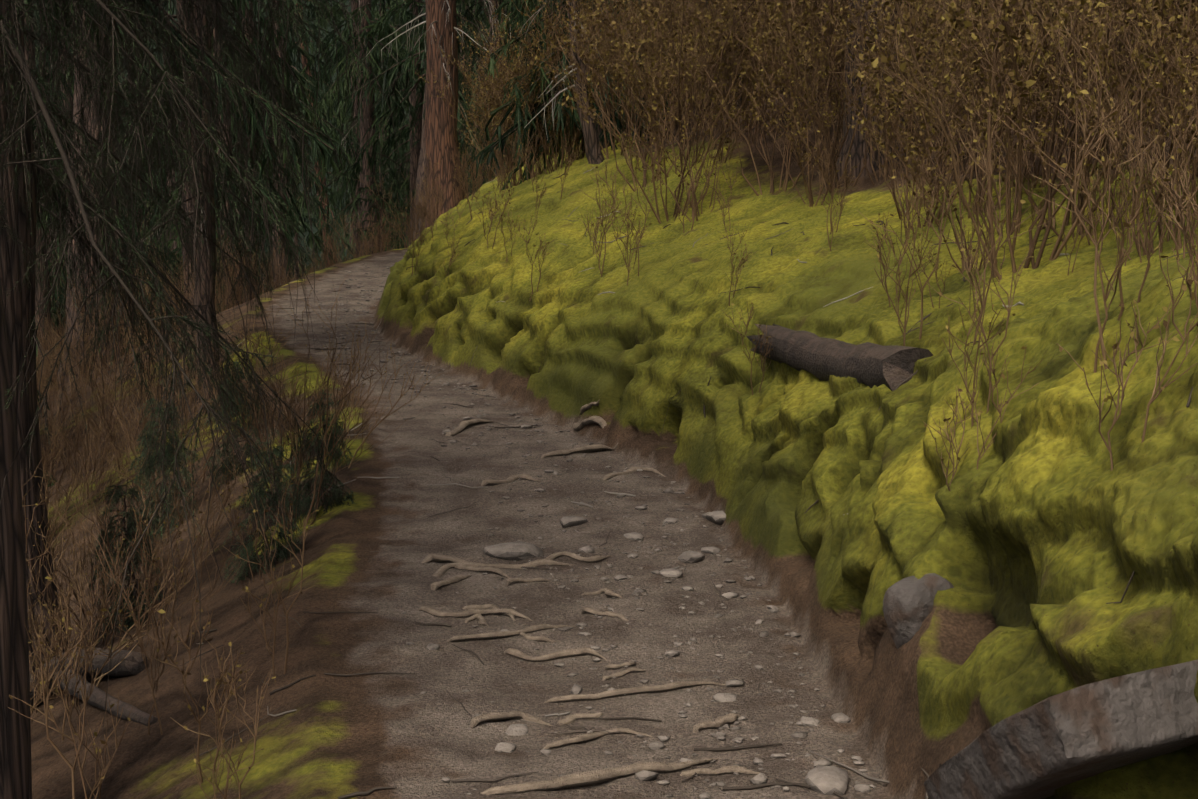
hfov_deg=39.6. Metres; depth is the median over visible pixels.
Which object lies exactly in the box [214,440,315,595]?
conifer sapling
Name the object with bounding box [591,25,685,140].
shrub
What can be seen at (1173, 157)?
shrub
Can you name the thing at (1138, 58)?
shrub
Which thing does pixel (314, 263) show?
shrub
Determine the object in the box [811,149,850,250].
shrub
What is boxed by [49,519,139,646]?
shrub
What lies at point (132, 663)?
log
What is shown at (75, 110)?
tree
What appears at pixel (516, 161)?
shrub
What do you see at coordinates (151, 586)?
shrub
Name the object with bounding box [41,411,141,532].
shrub
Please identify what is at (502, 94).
young conifer
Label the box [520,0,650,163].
dead tree
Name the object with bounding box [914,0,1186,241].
shrub
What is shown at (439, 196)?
shrub
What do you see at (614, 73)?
shrub
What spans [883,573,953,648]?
rock
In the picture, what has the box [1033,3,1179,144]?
shrub
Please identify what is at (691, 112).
shrub
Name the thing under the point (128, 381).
shrub
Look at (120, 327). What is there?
shrub
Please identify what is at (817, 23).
shrub
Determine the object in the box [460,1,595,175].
shrub
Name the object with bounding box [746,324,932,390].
log
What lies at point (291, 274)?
shrub
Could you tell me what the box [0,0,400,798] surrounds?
tree
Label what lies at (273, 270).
shrub
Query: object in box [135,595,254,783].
shrub
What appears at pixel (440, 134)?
red tree trunk
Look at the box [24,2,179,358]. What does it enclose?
tree
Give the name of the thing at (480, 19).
tree
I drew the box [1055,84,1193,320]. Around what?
shrub
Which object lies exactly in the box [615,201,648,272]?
shrub
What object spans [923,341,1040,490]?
shrub
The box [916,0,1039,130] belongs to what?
shrub
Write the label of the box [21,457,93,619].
shrub
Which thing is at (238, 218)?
tree
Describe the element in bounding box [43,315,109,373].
shrub
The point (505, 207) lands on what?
shrub
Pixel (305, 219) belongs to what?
tree
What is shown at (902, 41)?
shrub
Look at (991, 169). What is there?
shrub
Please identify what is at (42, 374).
shrub
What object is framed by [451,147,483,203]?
shrub
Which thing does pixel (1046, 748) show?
log
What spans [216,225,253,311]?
shrub
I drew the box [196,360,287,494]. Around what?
conifer sapling
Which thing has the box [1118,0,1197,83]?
shrub
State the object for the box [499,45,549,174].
shrub
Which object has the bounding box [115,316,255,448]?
shrub
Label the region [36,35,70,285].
tree
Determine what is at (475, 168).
shrub
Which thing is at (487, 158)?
shrub
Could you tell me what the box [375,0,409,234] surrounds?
tree
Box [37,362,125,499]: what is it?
shrub
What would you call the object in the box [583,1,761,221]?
shrub
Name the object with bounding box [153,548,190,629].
shrub
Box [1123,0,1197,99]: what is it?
shrub
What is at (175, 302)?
shrub
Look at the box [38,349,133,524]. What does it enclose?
shrub
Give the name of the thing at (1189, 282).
shrub
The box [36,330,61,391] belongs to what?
shrub
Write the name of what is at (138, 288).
shrub
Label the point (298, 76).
tree
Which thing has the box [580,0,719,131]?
shrub
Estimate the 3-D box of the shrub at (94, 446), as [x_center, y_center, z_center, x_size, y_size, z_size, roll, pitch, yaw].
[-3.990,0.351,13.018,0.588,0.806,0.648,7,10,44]
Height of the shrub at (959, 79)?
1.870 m
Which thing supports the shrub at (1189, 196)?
on the terrain ground
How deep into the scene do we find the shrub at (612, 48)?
14.29 m
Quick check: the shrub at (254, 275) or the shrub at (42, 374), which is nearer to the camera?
the shrub at (42, 374)
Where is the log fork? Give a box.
[52,669,157,725]
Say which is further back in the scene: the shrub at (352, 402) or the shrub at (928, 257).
the shrub at (352, 402)
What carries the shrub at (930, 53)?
on the terrain ground
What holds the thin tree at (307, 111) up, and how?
on the terrain ground
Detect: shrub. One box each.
[8,565,138,798]
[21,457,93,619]
[26,545,70,714]
[28,544,81,707]
[29,488,219,708]
[29,611,70,715]
[32,426,272,658]
[33,581,102,740]
[35,237,171,398]
[35,311,118,388]
[36,277,223,438]
[36,314,102,391]
[36,317,94,457]
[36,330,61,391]
[36,345,67,401]
[36,347,63,393]
[36,364,57,400]
[37,309,99,379]
[37,319,156,469]
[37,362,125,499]
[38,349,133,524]
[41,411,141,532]
[41,432,66,494]
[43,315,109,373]
[43,426,78,548]
[46,394,135,491]
[47,432,160,628]
[47,492,77,593]
[47,513,82,601]
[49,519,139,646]
[54,253,172,370]
[66,349,185,469]
[66,422,142,505]
[72,241,189,354]
[72,511,126,609]
[77,285,306,491]
[86,335,165,419]
[91,337,244,518]
[93,290,165,363]
[94,471,202,584]
[96,418,181,498]
[99,532,188,734]
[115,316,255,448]
[116,261,196,333]
[119,241,218,337]
[133,215,250,330]
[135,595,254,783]
[137,295,187,350]
[142,498,189,598]
[145,280,193,328]
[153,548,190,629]
[169,465,237,566]
[170,646,276,798]
[185,252,239,310]
[195,217,257,310]
[202,274,411,531]
[210,284,376,511]
[215,261,246,306]
[215,488,280,581]
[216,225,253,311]
[216,252,279,305]
[217,207,294,300]
[217,248,307,301]
[218,450,270,537]
[223,476,319,682]
[227,232,306,297]
[231,243,278,299]
[243,330,377,467]
[269,243,317,285]
[288,321,439,477]
[300,246,335,273]
[304,217,350,268]
[317,225,384,261]
[321,233,381,262]
[322,195,413,253]
[334,194,399,257]
[350,213,407,255]
[354,173,426,247]
[390,165,426,241]
[400,207,430,274]
[413,184,439,240]
[414,189,426,228]
[415,12,539,187]
[425,174,447,219]
[440,196,471,245]
[441,23,541,188]
[443,238,460,276]
[449,0,586,173]
[450,151,480,218]
[450,160,473,203]
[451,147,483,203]
[456,143,489,190]
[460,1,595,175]
[461,39,569,178]
[466,177,499,233]
[468,143,484,191]
[469,130,487,185]
[471,179,517,248]
[479,134,496,176]
[484,143,498,181]
[484,195,521,260]
[488,158,509,196]
[491,159,516,193]
[492,62,594,181]
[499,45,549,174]
[503,6,622,156]
[504,3,595,152]
[509,132,523,184]
[511,0,725,158]
[513,129,541,191]
[515,215,554,300]
[516,16,616,161]
[521,0,806,223]
[523,23,624,166]
[530,168,547,217]
[546,0,770,191]
[548,1,641,146]
[550,4,614,159]
[551,0,797,177]
[554,128,580,199]
[556,0,751,172]
[559,0,680,142]
[577,146,630,276]
[578,187,619,254]
[579,0,748,145]
[579,0,751,143]
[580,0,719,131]
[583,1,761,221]
[591,0,655,130]
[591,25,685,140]
[601,159,664,284]
[614,0,754,129]
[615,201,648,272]
[640,49,749,133]
[662,0,774,130]
[662,141,722,232]
[667,0,909,195]
[669,5,778,162]
[676,0,755,121]
[681,0,844,130]
[709,0,938,191]
[710,0,755,101]
[710,161,746,232]
[715,0,843,144]
[717,223,756,305]
[723,300,774,395]
[740,0,866,207]
[756,0,826,97]
[761,0,911,149]
[780,0,925,156]
[785,1,844,100]
[786,0,954,127]
[797,7,1037,185]
[805,129,861,233]
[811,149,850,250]
[817,0,971,185]
[821,0,1102,229]
[831,0,1196,279]
[837,28,981,219]
[854,0,1002,197]
[857,139,966,345]
[861,0,1067,273]
[863,182,937,306]
[889,126,972,240]
[902,0,983,127]
[904,0,1100,175]
[904,0,1127,218]
[904,220,961,307]
[909,1,965,111]
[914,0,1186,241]
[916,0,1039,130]
[922,0,1197,189]
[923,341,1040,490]
[925,0,1089,156]
[926,0,1114,180]
[926,214,1034,426]
[935,0,1187,234]
[939,0,1195,231]
[940,100,1048,344]
[961,0,1197,259]
[1005,14,1195,244]
[1013,148,1061,247]
[1027,36,1159,372]
[1030,0,1197,249]
[1032,0,1197,242]
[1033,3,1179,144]
[1036,1,1148,109]
[1045,0,1197,213]
[1051,173,1104,274]
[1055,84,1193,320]
[1056,239,1197,470]
[1073,0,1197,147]
[1098,0,1196,125]
[1102,1,1190,116]
[1111,117,1170,265]
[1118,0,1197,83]
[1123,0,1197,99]
[1132,86,1197,261]
[1140,1,1197,113]
[1143,92,1197,246]
[1146,90,1197,304]
[1165,0,1197,54]
[1165,5,1197,76]
[1178,204,1197,237]
[1186,3,1197,177]
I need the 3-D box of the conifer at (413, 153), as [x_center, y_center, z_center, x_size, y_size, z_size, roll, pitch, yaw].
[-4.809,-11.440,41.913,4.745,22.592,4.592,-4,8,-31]
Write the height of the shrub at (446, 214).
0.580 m
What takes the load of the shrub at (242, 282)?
on the terrain ground
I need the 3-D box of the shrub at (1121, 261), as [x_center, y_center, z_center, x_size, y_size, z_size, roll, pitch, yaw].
[1.476,-0.539,4.787,0.404,1.005,0.374,-2,7,-16]
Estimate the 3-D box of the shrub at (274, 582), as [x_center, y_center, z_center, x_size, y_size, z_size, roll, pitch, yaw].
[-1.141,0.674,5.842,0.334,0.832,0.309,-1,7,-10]
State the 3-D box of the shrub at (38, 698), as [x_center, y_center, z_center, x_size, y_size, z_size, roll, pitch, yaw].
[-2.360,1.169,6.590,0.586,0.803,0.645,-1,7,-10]
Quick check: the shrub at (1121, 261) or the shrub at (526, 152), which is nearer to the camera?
the shrub at (1121, 261)
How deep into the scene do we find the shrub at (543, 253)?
13.00 m
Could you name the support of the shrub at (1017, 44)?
on the terrain ground
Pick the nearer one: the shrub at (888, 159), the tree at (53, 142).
the shrub at (888, 159)
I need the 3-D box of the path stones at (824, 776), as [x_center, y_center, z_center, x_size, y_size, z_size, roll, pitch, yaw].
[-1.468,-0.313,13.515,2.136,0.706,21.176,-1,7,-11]
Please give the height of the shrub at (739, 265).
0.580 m
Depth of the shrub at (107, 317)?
18.68 m
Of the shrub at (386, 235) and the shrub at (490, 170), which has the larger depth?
the shrub at (386, 235)
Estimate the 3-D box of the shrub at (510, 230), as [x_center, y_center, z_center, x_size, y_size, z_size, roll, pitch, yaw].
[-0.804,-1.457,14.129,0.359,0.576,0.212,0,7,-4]
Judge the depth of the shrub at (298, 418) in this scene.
9.24 m
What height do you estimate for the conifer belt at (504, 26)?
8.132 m
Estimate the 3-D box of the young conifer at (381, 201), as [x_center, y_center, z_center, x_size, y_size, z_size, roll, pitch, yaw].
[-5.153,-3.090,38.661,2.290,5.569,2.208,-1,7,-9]
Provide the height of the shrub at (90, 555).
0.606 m
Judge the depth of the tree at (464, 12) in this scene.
42.32 m
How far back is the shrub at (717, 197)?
12.10 m
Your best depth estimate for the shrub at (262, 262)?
24.28 m
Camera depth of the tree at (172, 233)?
98.08 m
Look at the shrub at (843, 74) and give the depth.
11.71 m
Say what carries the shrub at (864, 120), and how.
on the terrain ground
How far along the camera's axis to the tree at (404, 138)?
59.37 m
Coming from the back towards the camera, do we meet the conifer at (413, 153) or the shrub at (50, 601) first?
the conifer at (413, 153)
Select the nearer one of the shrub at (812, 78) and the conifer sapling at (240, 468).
the conifer sapling at (240, 468)
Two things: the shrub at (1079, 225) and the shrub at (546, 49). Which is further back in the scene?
the shrub at (546, 49)
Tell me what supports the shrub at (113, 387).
on the terrain ground
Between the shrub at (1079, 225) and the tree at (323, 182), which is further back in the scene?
the tree at (323, 182)
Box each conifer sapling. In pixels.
[86,476,166,644]
[114,397,208,560]
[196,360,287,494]
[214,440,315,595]
[279,390,360,527]
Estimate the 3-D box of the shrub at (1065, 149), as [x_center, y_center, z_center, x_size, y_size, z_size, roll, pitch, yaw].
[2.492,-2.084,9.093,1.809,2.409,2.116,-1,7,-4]
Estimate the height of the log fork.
0.353 m
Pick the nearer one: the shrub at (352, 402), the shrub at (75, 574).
the shrub at (75, 574)
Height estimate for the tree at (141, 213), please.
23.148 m
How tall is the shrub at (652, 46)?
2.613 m
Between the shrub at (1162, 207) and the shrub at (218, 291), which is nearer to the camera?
the shrub at (1162, 207)
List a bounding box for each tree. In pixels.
[0,0,334,673]
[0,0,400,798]
[24,0,161,388]
[24,0,340,380]
[24,0,350,403]
[24,0,352,327]
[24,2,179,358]
[34,0,125,387]
[34,27,73,344]
[35,1,151,387]
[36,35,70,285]
[44,101,65,328]
[56,162,65,326]
[58,165,67,337]
[65,6,180,341]
[72,0,168,353]
[116,0,328,305]
[119,61,163,333]
[133,42,181,324]
[136,0,336,302]
[144,114,183,313]
[175,0,359,288]
[176,8,299,292]
[241,0,385,265]
[264,107,325,282]
[296,0,426,258]
[305,0,424,257]
[305,5,379,272]
[329,0,425,251]
[335,0,518,240]
[338,2,409,241]
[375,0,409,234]
[378,0,425,236]
[389,1,507,225]
[408,0,563,198]
[424,0,541,134]
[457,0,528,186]
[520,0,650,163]
[681,0,725,122]
[693,0,908,181]
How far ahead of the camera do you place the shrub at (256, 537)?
7.72 m
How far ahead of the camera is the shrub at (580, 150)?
19.30 m
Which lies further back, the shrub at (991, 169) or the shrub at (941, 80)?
the shrub at (941, 80)
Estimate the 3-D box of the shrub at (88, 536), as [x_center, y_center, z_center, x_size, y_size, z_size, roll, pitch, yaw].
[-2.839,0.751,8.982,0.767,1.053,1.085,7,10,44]
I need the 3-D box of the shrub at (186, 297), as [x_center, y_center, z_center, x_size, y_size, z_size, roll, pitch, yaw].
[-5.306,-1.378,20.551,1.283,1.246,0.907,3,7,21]
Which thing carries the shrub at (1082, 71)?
on the terrain ground
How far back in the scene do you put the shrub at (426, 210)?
16.70 m
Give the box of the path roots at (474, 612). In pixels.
[418,399,760,794]
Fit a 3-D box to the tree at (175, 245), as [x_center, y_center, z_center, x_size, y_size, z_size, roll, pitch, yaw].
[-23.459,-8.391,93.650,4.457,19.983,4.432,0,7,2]
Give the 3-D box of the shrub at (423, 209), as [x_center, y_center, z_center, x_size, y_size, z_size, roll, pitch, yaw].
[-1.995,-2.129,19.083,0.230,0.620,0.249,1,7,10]
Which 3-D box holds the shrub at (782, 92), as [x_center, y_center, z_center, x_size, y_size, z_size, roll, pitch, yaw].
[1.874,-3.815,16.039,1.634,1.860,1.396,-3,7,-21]
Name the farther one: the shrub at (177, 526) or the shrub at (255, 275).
the shrub at (255, 275)
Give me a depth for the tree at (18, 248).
7.66 m
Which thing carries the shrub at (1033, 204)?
on the terrain ground
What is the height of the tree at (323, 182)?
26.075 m
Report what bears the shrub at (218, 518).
on the terrain ground
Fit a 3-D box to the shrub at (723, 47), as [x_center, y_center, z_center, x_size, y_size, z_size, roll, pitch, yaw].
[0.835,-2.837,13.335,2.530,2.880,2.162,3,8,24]
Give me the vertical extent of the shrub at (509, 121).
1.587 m
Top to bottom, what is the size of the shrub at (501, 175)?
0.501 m
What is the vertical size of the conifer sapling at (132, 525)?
1.216 m
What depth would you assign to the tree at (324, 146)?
11.95 m
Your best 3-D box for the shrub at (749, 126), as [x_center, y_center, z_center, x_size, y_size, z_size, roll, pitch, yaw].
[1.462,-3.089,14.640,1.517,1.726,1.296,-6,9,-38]
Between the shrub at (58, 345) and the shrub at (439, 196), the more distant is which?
the shrub at (439, 196)
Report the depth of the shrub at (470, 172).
23.01 m
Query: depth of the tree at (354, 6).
50.42 m
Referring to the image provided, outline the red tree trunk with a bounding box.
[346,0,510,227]
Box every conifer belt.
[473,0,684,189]
[500,0,617,138]
[577,87,655,138]
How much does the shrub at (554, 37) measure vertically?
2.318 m
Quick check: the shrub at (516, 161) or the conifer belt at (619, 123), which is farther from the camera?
the conifer belt at (619, 123)
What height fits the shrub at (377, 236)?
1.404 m
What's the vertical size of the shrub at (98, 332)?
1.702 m
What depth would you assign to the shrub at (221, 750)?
4.39 m
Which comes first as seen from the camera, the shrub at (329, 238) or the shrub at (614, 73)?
the shrub at (614, 73)
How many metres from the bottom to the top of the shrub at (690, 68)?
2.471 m
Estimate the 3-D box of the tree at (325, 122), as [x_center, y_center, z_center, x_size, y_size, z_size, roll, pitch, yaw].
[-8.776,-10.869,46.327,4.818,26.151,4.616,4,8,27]
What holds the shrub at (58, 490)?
on the terrain ground
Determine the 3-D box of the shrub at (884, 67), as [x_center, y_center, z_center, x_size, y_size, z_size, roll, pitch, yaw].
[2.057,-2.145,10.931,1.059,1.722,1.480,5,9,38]
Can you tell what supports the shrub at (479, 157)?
on the terrain ground
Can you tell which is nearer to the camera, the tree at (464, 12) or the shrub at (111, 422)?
the shrub at (111, 422)
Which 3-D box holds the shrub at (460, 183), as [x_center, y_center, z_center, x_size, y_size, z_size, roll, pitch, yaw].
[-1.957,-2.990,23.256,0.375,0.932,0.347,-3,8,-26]
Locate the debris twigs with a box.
[180,160,1192,798]
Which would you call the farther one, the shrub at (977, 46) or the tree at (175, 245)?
the tree at (175, 245)
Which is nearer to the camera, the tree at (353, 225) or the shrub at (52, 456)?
the shrub at (52, 456)
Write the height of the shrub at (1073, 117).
1.238 m
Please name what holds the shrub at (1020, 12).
on the terrain ground
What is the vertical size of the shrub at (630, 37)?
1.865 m
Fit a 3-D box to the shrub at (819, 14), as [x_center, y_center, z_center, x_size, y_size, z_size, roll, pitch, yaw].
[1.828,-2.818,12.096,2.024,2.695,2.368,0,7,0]
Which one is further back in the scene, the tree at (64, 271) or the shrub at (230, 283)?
the tree at (64, 271)
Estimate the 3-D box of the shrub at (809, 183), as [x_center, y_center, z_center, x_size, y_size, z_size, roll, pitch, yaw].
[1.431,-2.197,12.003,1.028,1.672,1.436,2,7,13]
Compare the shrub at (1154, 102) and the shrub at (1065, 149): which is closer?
the shrub at (1154, 102)
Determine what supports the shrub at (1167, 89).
on the terrain ground
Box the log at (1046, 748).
[924,660,1197,798]
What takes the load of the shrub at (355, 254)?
on the terrain ground
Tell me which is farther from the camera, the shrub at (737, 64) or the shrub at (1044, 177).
the shrub at (737, 64)
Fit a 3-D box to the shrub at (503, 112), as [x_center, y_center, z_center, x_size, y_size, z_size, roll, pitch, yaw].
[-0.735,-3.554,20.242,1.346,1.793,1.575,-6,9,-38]
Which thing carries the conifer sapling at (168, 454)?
on the terrain ground
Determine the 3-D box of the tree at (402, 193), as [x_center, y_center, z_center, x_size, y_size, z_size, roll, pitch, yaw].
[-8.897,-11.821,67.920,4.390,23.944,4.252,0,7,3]
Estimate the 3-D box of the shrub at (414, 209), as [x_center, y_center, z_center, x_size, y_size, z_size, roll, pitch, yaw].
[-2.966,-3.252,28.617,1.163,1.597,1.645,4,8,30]
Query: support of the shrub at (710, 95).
on the terrain ground
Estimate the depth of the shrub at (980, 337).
5.47 m
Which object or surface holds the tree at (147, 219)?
on the terrain ground
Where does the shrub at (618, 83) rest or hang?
on the terrain ground
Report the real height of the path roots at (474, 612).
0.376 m
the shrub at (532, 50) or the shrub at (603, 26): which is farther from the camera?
the shrub at (532, 50)
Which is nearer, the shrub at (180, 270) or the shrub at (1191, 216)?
the shrub at (1191, 216)
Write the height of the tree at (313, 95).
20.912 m
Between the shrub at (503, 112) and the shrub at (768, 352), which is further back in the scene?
the shrub at (503, 112)
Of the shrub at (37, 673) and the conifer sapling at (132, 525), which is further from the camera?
the conifer sapling at (132, 525)
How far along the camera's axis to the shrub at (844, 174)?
10.61 m
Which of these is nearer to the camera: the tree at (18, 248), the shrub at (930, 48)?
the tree at (18, 248)
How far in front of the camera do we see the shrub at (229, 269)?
22.58 m
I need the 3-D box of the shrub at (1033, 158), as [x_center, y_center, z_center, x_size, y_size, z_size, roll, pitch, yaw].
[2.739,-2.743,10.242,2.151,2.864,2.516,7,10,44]
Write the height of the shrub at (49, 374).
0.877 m
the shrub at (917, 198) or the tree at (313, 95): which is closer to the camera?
the shrub at (917, 198)
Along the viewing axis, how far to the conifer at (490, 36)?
35.43 m
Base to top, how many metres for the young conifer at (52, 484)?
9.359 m
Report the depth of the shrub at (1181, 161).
6.92 m
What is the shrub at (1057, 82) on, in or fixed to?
on the terrain ground
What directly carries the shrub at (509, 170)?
on the terrain ground
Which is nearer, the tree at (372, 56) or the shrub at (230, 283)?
the shrub at (230, 283)
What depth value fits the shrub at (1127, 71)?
8.29 m
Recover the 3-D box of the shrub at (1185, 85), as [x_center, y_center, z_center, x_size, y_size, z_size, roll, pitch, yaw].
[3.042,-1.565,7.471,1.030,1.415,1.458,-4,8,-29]
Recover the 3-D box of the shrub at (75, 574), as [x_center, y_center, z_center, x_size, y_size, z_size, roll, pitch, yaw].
[-2.104,0.860,7.095,0.826,1.029,0.750,2,7,14]
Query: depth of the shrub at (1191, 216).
3.29 m
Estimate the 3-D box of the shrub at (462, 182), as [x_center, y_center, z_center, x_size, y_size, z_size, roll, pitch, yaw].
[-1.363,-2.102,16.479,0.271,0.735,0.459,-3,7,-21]
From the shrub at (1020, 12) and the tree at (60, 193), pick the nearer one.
the shrub at (1020, 12)
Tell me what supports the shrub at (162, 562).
on the terrain ground
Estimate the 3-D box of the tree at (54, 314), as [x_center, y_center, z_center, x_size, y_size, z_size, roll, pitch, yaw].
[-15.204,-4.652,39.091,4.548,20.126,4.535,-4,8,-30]
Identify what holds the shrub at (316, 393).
on the terrain ground
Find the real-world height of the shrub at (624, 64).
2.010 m
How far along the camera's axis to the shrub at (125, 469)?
11.36 m
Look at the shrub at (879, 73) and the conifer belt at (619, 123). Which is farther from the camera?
the conifer belt at (619, 123)
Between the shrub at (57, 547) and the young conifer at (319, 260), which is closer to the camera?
the shrub at (57, 547)
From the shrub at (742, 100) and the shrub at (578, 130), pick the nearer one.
the shrub at (742, 100)
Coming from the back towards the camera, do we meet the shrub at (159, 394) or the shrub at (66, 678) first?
the shrub at (159, 394)
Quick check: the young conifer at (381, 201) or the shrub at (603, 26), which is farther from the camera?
the young conifer at (381, 201)
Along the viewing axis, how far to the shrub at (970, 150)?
11.57 m
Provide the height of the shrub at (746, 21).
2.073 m
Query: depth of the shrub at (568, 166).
15.29 m
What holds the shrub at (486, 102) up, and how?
on the terrain ground
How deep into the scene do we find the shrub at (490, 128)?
19.04 m
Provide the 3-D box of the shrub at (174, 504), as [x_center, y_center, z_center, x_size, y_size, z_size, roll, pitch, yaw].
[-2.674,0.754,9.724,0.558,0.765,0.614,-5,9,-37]
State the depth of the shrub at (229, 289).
23.24 m
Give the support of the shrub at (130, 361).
on the terrain ground
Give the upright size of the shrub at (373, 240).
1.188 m
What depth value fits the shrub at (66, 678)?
6.38 m
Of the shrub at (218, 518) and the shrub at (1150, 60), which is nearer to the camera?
the shrub at (218, 518)
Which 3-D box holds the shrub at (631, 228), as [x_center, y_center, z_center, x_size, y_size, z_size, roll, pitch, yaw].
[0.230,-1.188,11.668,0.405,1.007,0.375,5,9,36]
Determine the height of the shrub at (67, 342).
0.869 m
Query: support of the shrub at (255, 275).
on the terrain ground
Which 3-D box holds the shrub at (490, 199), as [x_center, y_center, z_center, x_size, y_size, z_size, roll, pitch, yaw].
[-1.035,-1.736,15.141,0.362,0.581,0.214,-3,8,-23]
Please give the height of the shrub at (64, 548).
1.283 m
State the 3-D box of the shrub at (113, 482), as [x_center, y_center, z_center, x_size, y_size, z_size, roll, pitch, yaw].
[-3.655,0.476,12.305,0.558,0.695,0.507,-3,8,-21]
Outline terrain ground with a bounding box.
[30,0,1197,798]
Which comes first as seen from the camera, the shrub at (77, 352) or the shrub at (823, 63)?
the shrub at (823, 63)
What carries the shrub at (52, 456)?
on the terrain ground
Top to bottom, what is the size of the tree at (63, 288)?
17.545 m
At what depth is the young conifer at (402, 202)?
46.01 m
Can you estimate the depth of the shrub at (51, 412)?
15.10 m
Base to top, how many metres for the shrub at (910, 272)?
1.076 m
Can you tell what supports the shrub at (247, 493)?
on the terrain ground
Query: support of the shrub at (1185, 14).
on the terrain ground
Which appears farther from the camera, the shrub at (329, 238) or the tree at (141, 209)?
the tree at (141, 209)
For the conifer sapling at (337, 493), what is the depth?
8.82 m
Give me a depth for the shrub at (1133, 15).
7.38 m
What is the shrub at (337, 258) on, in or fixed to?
on the terrain ground
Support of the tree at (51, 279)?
on the terrain ground
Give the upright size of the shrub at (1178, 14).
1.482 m
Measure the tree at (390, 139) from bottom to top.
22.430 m
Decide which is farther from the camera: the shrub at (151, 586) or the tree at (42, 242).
the tree at (42, 242)
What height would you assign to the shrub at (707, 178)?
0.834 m
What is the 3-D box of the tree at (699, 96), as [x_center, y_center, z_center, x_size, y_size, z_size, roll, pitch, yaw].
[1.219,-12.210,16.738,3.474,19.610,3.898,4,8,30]
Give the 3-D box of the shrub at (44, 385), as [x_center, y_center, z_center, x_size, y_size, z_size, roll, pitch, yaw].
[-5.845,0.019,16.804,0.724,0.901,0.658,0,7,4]
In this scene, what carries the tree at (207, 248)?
on the terrain ground
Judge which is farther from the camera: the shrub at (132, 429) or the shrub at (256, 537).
the shrub at (132, 429)
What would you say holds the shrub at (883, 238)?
on the terrain ground
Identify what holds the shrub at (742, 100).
on the terrain ground
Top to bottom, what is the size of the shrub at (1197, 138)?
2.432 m
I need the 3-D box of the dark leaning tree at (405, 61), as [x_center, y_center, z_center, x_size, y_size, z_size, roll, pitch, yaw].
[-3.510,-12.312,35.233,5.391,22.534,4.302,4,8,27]
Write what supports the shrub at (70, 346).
on the terrain ground
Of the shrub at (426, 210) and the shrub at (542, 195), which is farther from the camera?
the shrub at (426, 210)
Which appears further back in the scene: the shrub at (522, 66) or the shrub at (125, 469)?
the shrub at (522, 66)
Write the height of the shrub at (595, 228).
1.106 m
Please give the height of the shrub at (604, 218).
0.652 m
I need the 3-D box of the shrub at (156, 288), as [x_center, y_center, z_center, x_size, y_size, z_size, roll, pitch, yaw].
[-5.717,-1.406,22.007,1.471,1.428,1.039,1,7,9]
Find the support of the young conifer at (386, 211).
on the terrain ground
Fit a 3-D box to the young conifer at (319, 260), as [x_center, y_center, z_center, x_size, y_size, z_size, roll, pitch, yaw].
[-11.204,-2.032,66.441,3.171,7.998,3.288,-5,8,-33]
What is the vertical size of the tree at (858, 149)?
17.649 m
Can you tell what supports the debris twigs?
on the terrain ground
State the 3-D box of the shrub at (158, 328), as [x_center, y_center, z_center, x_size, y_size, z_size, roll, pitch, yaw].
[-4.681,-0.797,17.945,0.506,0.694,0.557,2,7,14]
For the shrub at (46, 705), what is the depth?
4.67 m
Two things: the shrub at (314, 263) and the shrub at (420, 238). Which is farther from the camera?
the shrub at (314, 263)
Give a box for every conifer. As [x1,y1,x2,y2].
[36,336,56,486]
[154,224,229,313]
[306,0,486,248]
[316,249,323,269]
[354,167,404,257]
[355,146,407,254]
[384,154,409,248]
[416,0,548,185]
[470,0,571,191]
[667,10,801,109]
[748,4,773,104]
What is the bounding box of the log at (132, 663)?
[29,648,146,707]
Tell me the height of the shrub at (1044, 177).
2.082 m
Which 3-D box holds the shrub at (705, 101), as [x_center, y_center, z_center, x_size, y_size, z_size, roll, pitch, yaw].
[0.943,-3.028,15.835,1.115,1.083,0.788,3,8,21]
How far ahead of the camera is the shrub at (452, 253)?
15.07 m
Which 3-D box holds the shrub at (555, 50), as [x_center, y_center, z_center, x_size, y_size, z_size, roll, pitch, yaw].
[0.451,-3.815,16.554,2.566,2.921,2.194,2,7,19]
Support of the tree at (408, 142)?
on the terrain ground
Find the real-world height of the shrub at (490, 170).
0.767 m
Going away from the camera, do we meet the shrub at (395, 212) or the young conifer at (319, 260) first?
the shrub at (395, 212)
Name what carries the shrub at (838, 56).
on the terrain ground
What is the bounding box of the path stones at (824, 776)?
[278,266,875,798]
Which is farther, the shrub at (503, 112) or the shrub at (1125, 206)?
the shrub at (503, 112)
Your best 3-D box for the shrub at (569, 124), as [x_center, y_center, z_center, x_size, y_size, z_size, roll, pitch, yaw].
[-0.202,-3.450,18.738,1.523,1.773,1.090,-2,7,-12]
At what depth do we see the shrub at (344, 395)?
8.53 m

